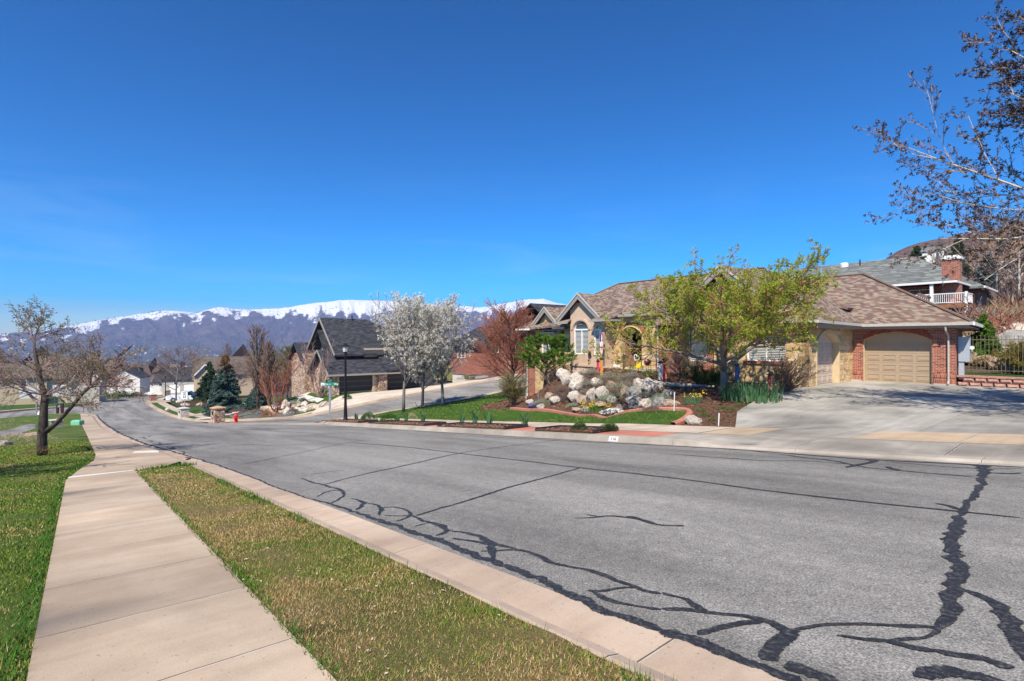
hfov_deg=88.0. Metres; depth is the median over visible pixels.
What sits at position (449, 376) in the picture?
valley woods
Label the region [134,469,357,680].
grass
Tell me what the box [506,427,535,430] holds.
red crossing
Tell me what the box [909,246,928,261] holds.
spruce tree
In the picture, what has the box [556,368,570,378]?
boulder
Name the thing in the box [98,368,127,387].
bare tree
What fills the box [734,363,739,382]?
painted post
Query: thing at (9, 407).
front lawn
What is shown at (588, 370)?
cushion plant
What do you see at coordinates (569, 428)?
bark chips
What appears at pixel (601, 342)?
flag
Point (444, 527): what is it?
sealed crack
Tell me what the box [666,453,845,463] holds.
sealed crack
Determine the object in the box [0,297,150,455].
bare tree
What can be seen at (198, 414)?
neighbour driveway
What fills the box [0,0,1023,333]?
sky
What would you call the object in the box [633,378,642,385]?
boulder
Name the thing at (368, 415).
bush
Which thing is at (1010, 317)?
weeping tree
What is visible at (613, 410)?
white flowers
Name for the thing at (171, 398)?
pickup truck
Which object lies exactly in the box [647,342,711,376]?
shrub
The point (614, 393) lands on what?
cushion plant
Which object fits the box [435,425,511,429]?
planting bed
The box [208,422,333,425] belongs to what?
cross gutter
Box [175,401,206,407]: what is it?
mulch island
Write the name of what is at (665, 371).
painted post
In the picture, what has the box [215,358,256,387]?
bare tree
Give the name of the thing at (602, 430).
bed edging
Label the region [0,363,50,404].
house
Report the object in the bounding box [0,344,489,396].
valley woods
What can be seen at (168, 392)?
stone pillar
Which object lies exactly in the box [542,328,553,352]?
window
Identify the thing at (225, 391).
blue spruce
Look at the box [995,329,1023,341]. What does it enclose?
boulder
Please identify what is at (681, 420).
lawn edging
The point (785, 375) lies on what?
shrub
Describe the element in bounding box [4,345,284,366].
distant town
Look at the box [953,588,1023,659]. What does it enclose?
sealed crack
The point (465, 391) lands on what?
side street
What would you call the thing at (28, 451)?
weed patch
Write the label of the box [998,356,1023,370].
bush
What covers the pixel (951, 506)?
sealed crack
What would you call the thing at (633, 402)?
boulder
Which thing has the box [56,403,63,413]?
mailbox
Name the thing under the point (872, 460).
sealed crack
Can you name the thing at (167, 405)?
corner sidewalk
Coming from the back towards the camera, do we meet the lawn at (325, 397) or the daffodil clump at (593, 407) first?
the lawn at (325, 397)
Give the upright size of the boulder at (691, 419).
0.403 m
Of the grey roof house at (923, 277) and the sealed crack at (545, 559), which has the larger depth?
the grey roof house at (923, 277)
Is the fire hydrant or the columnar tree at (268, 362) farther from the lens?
the columnar tree at (268, 362)
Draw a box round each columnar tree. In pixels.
[220,344,232,356]
[241,324,277,409]
[256,340,281,405]
[930,235,949,266]
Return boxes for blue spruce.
[201,355,243,416]
[973,256,1001,288]
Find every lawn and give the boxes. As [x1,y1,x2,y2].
[0,402,91,410]
[0,414,95,680]
[225,390,388,418]
[374,386,685,424]
[965,373,1023,376]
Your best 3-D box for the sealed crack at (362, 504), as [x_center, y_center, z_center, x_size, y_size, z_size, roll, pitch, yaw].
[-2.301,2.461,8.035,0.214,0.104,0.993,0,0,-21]
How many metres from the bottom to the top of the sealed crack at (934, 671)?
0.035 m
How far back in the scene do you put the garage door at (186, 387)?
150.16 m
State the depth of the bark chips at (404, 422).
27.26 m
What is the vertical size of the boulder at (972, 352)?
0.853 m
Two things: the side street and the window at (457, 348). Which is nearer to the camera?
the side street
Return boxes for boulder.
[0,439,12,445]
[24,432,36,435]
[260,406,269,411]
[282,402,291,405]
[286,408,300,413]
[298,406,308,411]
[318,401,328,406]
[545,392,553,398]
[549,396,559,403]
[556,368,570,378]
[560,371,569,384]
[567,390,579,402]
[568,372,584,382]
[569,379,582,390]
[572,368,591,373]
[572,407,581,411]
[576,394,587,402]
[586,387,595,400]
[590,377,601,385]
[594,386,608,399]
[595,401,607,405]
[605,380,615,387]
[605,395,615,403]
[616,404,623,409]
[620,385,628,394]
[625,385,642,397]
[628,395,642,408]
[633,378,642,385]
[638,398,650,407]
[641,377,662,393]
[651,397,664,406]
[661,389,675,397]
[662,399,680,405]
[684,415,702,423]
[965,350,982,362]
[973,355,990,365]
[985,356,1000,369]
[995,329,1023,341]
[998,323,1023,332]
[999,340,1023,346]
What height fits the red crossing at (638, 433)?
0.260 m
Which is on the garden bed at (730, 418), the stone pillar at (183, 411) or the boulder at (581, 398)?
the boulder at (581, 398)
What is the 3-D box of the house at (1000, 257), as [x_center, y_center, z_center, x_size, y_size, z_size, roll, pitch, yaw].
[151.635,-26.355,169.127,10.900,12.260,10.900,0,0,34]
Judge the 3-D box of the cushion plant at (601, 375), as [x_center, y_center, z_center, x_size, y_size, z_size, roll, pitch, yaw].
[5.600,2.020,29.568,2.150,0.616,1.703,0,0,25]
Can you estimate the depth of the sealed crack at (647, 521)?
6.31 m
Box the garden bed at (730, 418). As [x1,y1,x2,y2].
[480,368,797,427]
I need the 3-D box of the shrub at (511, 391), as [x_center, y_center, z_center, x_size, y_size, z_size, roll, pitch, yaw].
[0.118,3.002,34.525,2.472,2.556,3.146,0,0,-34]
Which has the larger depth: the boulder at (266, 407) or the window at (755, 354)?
the boulder at (266, 407)
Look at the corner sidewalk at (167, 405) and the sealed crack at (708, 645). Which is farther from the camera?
the corner sidewalk at (167, 405)
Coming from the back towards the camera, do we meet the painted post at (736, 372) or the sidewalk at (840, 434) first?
the painted post at (736, 372)
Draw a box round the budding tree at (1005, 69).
[852,0,1023,287]
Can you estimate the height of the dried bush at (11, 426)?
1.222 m
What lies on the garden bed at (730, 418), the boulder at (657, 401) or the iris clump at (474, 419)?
the boulder at (657, 401)
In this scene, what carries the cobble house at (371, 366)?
on the ground at (974, 367)
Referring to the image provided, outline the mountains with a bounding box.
[0,299,564,362]
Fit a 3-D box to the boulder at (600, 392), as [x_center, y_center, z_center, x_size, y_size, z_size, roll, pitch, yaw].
[4.853,2.891,28.617,0.721,0.896,0.624,0,0,38]
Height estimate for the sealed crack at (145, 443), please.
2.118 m
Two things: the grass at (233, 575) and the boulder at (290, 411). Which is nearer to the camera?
the grass at (233, 575)
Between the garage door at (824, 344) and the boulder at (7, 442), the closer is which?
the boulder at (7, 442)
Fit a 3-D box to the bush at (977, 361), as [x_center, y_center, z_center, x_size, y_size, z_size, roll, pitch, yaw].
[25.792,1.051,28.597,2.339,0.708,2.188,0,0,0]
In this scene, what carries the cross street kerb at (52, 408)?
on the road
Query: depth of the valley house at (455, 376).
212.61 m
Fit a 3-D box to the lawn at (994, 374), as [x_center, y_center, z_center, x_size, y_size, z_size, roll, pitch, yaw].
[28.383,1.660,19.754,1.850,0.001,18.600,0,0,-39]
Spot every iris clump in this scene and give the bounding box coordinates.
[419,411,426,420]
[459,414,464,421]
[471,411,477,421]
[481,411,493,422]
[519,413,530,424]
[716,378,786,402]
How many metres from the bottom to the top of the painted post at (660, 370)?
1.080 m
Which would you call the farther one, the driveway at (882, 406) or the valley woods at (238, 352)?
the valley woods at (238, 352)
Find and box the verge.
[151,374,515,419]
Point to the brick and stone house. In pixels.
(895, 334)
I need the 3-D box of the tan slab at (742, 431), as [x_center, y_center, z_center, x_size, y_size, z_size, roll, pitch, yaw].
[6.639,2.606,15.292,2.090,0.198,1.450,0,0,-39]
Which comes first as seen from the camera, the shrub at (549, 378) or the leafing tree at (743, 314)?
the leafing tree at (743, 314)
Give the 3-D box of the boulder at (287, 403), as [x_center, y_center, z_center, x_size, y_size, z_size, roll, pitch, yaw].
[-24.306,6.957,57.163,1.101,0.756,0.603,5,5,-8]
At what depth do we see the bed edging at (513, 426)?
21.96 m
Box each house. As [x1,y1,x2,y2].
[0,355,108,404]
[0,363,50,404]
[107,368,151,394]
[144,375,154,394]
[152,374,162,394]
[160,367,193,395]
[192,356,255,395]
[287,315,435,396]
[446,303,566,375]
[452,373,487,382]
[515,265,982,395]
[787,255,997,315]
[920,246,950,262]
[968,237,1012,270]
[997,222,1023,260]
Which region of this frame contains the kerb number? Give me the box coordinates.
[609,436,618,441]
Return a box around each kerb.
[0,396,128,412]
[7,414,784,680]
[146,373,526,422]
[319,390,1023,466]
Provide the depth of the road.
6.08 m
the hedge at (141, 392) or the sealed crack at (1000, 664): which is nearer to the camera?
the sealed crack at (1000, 664)
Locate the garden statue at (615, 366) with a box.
[612,361,620,367]
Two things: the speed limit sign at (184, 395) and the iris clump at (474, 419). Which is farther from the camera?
the speed limit sign at (184, 395)
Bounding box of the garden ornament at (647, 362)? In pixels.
[645,359,650,365]
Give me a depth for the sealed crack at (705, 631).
3.44 m
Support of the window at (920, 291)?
in the grey roof house at (923, 277)
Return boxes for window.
[457,348,464,357]
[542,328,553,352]
[574,321,587,353]
[594,324,601,354]
[630,329,637,345]
[689,324,706,360]
[747,329,785,360]
[908,289,929,300]
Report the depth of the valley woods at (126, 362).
3620.46 m
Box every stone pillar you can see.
[49,419,63,428]
[164,389,170,395]
[177,407,189,418]
[210,406,225,423]
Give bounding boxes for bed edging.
[348,419,377,422]
[368,420,445,425]
[437,422,527,429]
[535,425,617,433]
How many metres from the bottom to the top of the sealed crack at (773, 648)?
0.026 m
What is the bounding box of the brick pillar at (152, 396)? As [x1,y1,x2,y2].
[148,394,157,400]
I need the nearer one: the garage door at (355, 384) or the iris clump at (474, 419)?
the iris clump at (474, 419)
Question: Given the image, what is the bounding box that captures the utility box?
[71,420,83,424]
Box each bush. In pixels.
[0,418,29,432]
[228,408,247,413]
[247,406,268,416]
[260,410,278,417]
[360,411,377,420]
[379,411,397,422]
[570,422,587,431]
[598,423,618,431]
[969,354,993,365]
[994,340,1023,368]
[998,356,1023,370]
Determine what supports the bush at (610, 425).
on the planting bed at (573, 431)
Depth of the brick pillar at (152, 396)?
102.76 m
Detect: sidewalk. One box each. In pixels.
[26,414,335,680]
[157,376,502,419]
[332,405,731,432]
[426,384,526,404]
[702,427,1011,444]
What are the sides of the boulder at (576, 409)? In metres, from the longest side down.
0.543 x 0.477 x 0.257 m
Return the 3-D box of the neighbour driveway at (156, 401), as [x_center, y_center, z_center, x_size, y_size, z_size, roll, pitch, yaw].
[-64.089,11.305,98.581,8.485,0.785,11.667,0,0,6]
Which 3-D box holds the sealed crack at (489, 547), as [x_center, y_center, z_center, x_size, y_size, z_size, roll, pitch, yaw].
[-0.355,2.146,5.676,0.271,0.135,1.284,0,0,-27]
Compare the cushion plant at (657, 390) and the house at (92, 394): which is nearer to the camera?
the cushion plant at (657, 390)
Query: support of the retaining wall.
on the ground at (974, 367)
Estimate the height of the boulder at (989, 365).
0.681 m
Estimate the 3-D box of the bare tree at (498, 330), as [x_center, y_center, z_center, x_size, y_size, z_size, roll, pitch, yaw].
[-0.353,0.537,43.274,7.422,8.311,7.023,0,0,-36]
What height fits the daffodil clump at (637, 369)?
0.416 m
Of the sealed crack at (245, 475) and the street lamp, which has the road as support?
the sealed crack at (245, 475)
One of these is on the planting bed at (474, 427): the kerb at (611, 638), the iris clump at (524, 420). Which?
the iris clump at (524, 420)
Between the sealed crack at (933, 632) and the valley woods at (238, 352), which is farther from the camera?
the valley woods at (238, 352)
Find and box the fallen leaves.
[148,466,577,678]
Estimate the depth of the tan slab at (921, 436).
12.07 m
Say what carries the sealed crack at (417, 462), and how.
on the road
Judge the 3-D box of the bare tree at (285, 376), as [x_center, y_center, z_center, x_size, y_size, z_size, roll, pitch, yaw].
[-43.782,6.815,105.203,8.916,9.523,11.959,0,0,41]
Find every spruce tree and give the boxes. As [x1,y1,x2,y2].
[188,361,215,402]
[241,387,271,410]
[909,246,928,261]
[948,235,972,276]
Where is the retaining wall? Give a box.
[957,375,1023,388]
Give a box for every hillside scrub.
[886,233,1023,306]
[947,287,1023,336]
[963,277,1023,316]
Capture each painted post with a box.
[599,357,603,374]
[657,361,662,379]
[662,358,667,381]
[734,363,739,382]
[767,373,771,390]
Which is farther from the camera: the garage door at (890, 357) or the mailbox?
the mailbox
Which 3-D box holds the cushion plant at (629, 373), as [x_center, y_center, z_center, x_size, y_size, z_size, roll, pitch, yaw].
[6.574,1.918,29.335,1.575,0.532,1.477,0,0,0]
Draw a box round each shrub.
[496,368,533,405]
[534,365,558,384]
[547,364,574,378]
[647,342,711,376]
[681,361,732,384]
[759,349,824,390]
[990,338,1023,370]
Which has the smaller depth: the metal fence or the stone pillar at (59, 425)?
the metal fence
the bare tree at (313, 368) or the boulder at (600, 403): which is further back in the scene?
the bare tree at (313, 368)
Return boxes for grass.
[0,431,58,444]
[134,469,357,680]
[136,460,197,470]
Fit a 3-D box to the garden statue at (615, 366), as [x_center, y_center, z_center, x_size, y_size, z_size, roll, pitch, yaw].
[6.694,1.520,33.914,0.570,0.420,0.400,0,0,0]
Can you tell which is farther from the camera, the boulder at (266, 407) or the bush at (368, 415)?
the boulder at (266, 407)
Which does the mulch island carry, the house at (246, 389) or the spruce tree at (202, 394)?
the spruce tree at (202, 394)
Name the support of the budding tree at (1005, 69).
on the ground at (974, 367)
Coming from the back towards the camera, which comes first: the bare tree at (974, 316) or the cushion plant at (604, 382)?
the bare tree at (974, 316)
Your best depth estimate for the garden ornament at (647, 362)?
30.05 m
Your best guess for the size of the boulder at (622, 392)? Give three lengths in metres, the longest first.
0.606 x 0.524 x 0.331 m
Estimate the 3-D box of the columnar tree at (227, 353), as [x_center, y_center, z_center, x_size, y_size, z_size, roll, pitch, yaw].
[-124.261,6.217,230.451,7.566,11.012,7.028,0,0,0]
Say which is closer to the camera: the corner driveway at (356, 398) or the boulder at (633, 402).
the boulder at (633, 402)
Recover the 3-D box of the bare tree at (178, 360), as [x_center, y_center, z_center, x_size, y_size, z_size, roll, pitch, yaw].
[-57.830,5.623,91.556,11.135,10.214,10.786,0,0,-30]
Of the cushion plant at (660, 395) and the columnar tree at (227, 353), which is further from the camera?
the columnar tree at (227, 353)
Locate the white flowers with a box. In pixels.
[599,407,623,414]
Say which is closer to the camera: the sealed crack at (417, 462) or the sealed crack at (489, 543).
the sealed crack at (489, 543)
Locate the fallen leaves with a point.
(331, 579)
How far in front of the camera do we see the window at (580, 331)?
36.20 m
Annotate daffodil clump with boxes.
[579,402,612,412]
[622,366,648,371]
[682,390,706,403]
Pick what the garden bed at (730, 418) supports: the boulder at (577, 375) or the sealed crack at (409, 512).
the boulder at (577, 375)
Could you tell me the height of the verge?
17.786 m
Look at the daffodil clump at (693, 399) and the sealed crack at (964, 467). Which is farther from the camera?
the daffodil clump at (693, 399)
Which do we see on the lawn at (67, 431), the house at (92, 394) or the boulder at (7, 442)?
the boulder at (7, 442)
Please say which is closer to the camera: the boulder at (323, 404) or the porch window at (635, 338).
the porch window at (635, 338)
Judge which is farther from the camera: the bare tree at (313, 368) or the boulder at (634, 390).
the bare tree at (313, 368)
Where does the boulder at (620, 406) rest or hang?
on the garden bed at (730, 418)
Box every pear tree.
[368,291,451,411]
[389,292,480,405]
[399,327,450,405]
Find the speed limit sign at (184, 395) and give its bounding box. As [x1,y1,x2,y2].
[181,392,187,406]
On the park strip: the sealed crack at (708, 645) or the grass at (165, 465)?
the grass at (165, 465)
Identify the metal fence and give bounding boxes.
[966,335,1023,372]
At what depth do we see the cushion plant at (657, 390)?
26.30 m
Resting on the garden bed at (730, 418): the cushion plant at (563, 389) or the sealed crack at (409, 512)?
the cushion plant at (563, 389)
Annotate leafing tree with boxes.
[270,345,291,396]
[582,238,839,394]
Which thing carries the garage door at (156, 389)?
in the house at (157, 390)
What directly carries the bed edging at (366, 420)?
on the planting bed
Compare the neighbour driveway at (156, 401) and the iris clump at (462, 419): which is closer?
the iris clump at (462, 419)
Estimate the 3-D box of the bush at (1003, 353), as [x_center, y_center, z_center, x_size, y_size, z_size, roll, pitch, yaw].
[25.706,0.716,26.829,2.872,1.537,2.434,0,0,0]
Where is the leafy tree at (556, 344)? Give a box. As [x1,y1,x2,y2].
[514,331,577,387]
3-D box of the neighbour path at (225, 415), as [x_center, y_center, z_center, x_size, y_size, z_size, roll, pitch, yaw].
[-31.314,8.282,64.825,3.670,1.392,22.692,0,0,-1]
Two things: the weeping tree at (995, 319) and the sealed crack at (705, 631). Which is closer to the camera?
the sealed crack at (705, 631)
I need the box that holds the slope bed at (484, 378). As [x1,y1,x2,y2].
[460,374,510,381]
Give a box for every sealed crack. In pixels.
[97,415,120,432]
[120,433,174,451]
[175,452,309,498]
[250,443,1020,517]
[301,478,344,502]
[312,499,662,630]
[323,441,546,484]
[351,498,367,509]
[365,502,383,514]
[392,506,412,520]
[410,514,448,535]
[413,430,1017,466]
[417,468,577,514]
[426,432,638,443]
[448,530,496,558]
[453,538,516,548]
[484,549,660,593]
[585,515,662,524]
[588,586,636,591]
[592,592,660,609]
[659,629,801,680]
[662,592,707,610]
[662,607,800,632]
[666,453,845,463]
[697,619,762,634]
[758,451,964,475]
[758,630,799,660]
[783,661,838,680]
[790,622,932,630]
[838,629,940,641]
[846,459,878,466]
[863,637,1014,668]
[889,461,1015,468]
[913,664,1002,680]
[933,515,970,629]
[936,503,963,509]
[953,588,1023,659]
[956,465,991,515]
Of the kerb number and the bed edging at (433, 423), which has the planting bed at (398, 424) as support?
the bed edging at (433, 423)
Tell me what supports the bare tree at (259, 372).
on the ground at (974, 367)
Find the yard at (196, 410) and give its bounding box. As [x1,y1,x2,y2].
[170,398,286,415]
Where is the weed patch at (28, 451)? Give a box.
[16,445,66,457]
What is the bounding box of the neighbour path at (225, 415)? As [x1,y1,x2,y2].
[197,411,238,418]
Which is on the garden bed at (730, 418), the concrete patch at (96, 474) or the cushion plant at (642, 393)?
the cushion plant at (642, 393)
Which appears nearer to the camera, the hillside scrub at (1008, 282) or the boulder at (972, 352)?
the boulder at (972, 352)
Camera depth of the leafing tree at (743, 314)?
21.20 m
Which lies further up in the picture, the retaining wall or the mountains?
the mountains
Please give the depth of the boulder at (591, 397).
28.82 m
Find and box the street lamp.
[341,342,349,419]
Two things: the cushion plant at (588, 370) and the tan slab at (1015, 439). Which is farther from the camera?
the cushion plant at (588, 370)
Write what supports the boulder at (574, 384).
on the garden bed at (730, 418)
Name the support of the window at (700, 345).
in the brick and stone house
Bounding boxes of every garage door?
[19,386,38,398]
[53,385,70,396]
[153,386,162,392]
[170,385,179,392]
[184,385,193,391]
[339,375,370,394]
[387,371,421,389]
[818,335,831,383]
[866,333,931,383]
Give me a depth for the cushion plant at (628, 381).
28.25 m
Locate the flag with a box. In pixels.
[599,332,602,353]
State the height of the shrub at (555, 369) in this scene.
1.619 m
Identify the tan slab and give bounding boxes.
[703,427,783,434]
[852,431,978,441]
[960,434,1023,444]
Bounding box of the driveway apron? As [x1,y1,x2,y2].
[655,433,1023,458]
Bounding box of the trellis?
[648,355,657,371]
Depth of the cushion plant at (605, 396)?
27.69 m
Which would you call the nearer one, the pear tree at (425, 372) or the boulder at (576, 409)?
the boulder at (576, 409)
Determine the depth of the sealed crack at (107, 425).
50.49 m
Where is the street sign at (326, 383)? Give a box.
[321,379,337,418]
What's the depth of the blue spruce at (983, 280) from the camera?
67.47 m
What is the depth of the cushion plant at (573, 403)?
29.16 m
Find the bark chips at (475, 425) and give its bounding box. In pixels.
[438,423,529,428]
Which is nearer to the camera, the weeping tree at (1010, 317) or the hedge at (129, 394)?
the weeping tree at (1010, 317)
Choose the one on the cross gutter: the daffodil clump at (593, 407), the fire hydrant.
the fire hydrant
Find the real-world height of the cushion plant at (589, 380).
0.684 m
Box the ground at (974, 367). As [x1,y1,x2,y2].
[0,221,1023,632]
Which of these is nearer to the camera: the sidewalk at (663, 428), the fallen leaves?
the fallen leaves
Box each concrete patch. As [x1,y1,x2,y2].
[68,470,132,477]
[133,450,158,452]
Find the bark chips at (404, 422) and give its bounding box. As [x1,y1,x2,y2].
[368,421,446,424]
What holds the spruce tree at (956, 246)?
on the ground at (974, 367)
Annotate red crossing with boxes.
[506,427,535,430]
[595,430,678,435]
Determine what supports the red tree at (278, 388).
on the dark bed at (256, 415)
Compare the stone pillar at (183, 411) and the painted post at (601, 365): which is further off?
the stone pillar at (183, 411)
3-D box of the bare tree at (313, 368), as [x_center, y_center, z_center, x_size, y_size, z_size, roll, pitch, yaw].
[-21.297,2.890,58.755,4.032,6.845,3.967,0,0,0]
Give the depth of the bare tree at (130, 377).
140.44 m
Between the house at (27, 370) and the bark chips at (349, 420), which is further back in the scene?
the house at (27, 370)
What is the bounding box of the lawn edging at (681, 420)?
[510,407,692,424]
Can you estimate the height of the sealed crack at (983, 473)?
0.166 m
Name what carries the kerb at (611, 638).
on the road
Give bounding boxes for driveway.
[147,399,190,402]
[189,403,245,416]
[313,379,487,412]
[735,381,1023,434]
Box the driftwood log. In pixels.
[659,381,714,387]
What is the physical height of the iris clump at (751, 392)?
0.860 m
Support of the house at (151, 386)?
on the ground at (974, 367)
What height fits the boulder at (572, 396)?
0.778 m
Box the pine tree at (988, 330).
[966,313,1004,365]
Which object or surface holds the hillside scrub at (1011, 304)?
on the ground at (974, 367)
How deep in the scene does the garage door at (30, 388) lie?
95.80 m
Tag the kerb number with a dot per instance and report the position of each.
(611, 438)
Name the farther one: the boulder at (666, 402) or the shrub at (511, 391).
the shrub at (511, 391)
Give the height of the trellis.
1.093 m
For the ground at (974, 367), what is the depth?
124.85 m
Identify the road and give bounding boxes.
[0,395,1023,680]
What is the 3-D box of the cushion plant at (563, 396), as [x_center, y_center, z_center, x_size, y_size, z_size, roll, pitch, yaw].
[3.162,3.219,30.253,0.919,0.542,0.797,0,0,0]
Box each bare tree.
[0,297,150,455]
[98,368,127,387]
[106,373,137,390]
[140,344,208,402]
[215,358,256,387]
[239,356,288,392]
[267,351,289,397]
[296,339,337,397]
[466,297,535,382]
[936,202,1023,288]
[947,297,1004,334]
[973,205,1023,289]
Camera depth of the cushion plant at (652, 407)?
20.64 m
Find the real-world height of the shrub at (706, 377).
1.303 m
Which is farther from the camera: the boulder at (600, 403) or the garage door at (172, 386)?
the garage door at (172, 386)
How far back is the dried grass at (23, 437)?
25.53 m
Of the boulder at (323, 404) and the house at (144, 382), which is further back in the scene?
the house at (144, 382)
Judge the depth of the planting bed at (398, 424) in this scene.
26.92 m
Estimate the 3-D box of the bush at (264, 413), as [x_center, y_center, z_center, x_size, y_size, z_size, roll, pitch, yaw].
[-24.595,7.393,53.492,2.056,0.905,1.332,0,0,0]
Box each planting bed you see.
[370,423,423,425]
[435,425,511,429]
[536,428,591,432]
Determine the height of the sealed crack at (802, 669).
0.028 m
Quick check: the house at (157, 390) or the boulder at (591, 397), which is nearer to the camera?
the boulder at (591, 397)
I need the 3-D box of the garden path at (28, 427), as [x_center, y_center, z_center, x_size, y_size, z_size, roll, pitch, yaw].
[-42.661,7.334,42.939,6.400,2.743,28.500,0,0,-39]
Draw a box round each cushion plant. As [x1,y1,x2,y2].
[529,399,551,406]
[551,384,567,393]
[560,393,568,400]
[565,402,580,407]
[578,368,600,375]
[579,378,593,387]
[593,393,617,403]
[594,379,615,387]
[596,371,628,381]
[598,380,633,396]
[607,390,623,398]
[614,375,638,387]
[617,371,645,379]
[636,391,651,398]
[637,405,662,412]
[642,391,656,397]
[646,392,668,404]
[648,387,664,394]
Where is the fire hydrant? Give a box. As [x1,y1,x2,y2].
[232,413,238,422]
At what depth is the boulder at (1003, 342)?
30.68 m
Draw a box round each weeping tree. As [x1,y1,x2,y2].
[942,293,1023,328]
[966,302,1023,335]
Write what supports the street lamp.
on the planting bed
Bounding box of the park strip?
[140,466,647,680]
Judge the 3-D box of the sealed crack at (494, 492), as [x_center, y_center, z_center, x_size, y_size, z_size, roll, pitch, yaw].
[0.011,2.417,8.789,0.139,0.212,4.390,0,0,37]
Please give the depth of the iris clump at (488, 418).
23.88 m
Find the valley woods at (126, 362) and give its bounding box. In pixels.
[0,306,466,364]
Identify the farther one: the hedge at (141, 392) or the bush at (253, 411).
the hedge at (141, 392)
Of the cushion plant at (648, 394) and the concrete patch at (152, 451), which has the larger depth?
the cushion plant at (648, 394)
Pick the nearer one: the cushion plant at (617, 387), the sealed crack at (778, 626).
the sealed crack at (778, 626)
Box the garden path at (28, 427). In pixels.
[0,424,35,436]
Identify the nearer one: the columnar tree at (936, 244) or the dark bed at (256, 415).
the dark bed at (256, 415)
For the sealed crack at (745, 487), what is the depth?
7.46 m
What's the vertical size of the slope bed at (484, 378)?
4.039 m
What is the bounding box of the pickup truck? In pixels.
[165,391,196,401]
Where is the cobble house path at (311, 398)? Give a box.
[295,392,322,401]
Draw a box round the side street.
[240,375,526,422]
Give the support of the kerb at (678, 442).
on the road
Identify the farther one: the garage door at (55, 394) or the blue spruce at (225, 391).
the garage door at (55, 394)
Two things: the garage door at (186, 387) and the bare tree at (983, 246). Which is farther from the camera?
the garage door at (186, 387)
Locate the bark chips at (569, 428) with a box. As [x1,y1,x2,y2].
[537,426,606,431]
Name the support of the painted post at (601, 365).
on the garden bed at (730, 418)
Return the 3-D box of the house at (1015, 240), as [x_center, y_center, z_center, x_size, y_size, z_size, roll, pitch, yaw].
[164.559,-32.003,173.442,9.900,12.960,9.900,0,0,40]
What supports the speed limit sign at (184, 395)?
on the corner sidewalk at (167, 405)
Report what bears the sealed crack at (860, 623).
on the road
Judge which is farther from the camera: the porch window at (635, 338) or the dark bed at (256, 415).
the dark bed at (256, 415)
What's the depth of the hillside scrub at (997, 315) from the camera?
41.34 m
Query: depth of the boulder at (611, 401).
27.58 m
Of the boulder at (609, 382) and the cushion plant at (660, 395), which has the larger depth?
the boulder at (609, 382)
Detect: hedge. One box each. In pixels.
[106,391,121,399]
[110,390,137,398]
[130,391,148,397]
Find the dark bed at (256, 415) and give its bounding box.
[225,400,295,418]
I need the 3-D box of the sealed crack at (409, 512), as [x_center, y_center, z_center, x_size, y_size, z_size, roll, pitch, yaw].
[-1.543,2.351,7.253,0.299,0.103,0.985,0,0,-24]
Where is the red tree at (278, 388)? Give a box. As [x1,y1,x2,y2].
[254,351,306,412]
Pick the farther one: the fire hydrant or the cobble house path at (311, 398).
the cobble house path at (311, 398)
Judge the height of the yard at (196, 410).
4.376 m
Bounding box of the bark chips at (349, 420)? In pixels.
[322,419,378,421]
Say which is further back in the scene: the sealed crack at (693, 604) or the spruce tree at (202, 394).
the spruce tree at (202, 394)
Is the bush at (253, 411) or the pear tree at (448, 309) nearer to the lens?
the pear tree at (448, 309)
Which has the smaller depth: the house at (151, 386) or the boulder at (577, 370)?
the boulder at (577, 370)
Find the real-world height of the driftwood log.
0.295 m
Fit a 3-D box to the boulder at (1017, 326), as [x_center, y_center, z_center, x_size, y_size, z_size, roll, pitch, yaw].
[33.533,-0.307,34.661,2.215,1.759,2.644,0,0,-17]
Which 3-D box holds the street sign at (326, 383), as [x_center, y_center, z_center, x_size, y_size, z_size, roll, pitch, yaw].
[-13.501,4.335,39.224,1.179,2.920,0.541,0,0,-29]
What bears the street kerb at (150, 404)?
on the ground at (974, 367)
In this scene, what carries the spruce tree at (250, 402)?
on the lawn at (325, 397)
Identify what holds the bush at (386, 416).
on the planting bed at (398, 424)
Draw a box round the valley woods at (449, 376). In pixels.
[434,366,474,382]
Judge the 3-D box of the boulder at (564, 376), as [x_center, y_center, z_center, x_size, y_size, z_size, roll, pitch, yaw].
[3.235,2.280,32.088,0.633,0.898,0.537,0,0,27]
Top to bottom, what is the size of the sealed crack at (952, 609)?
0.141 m

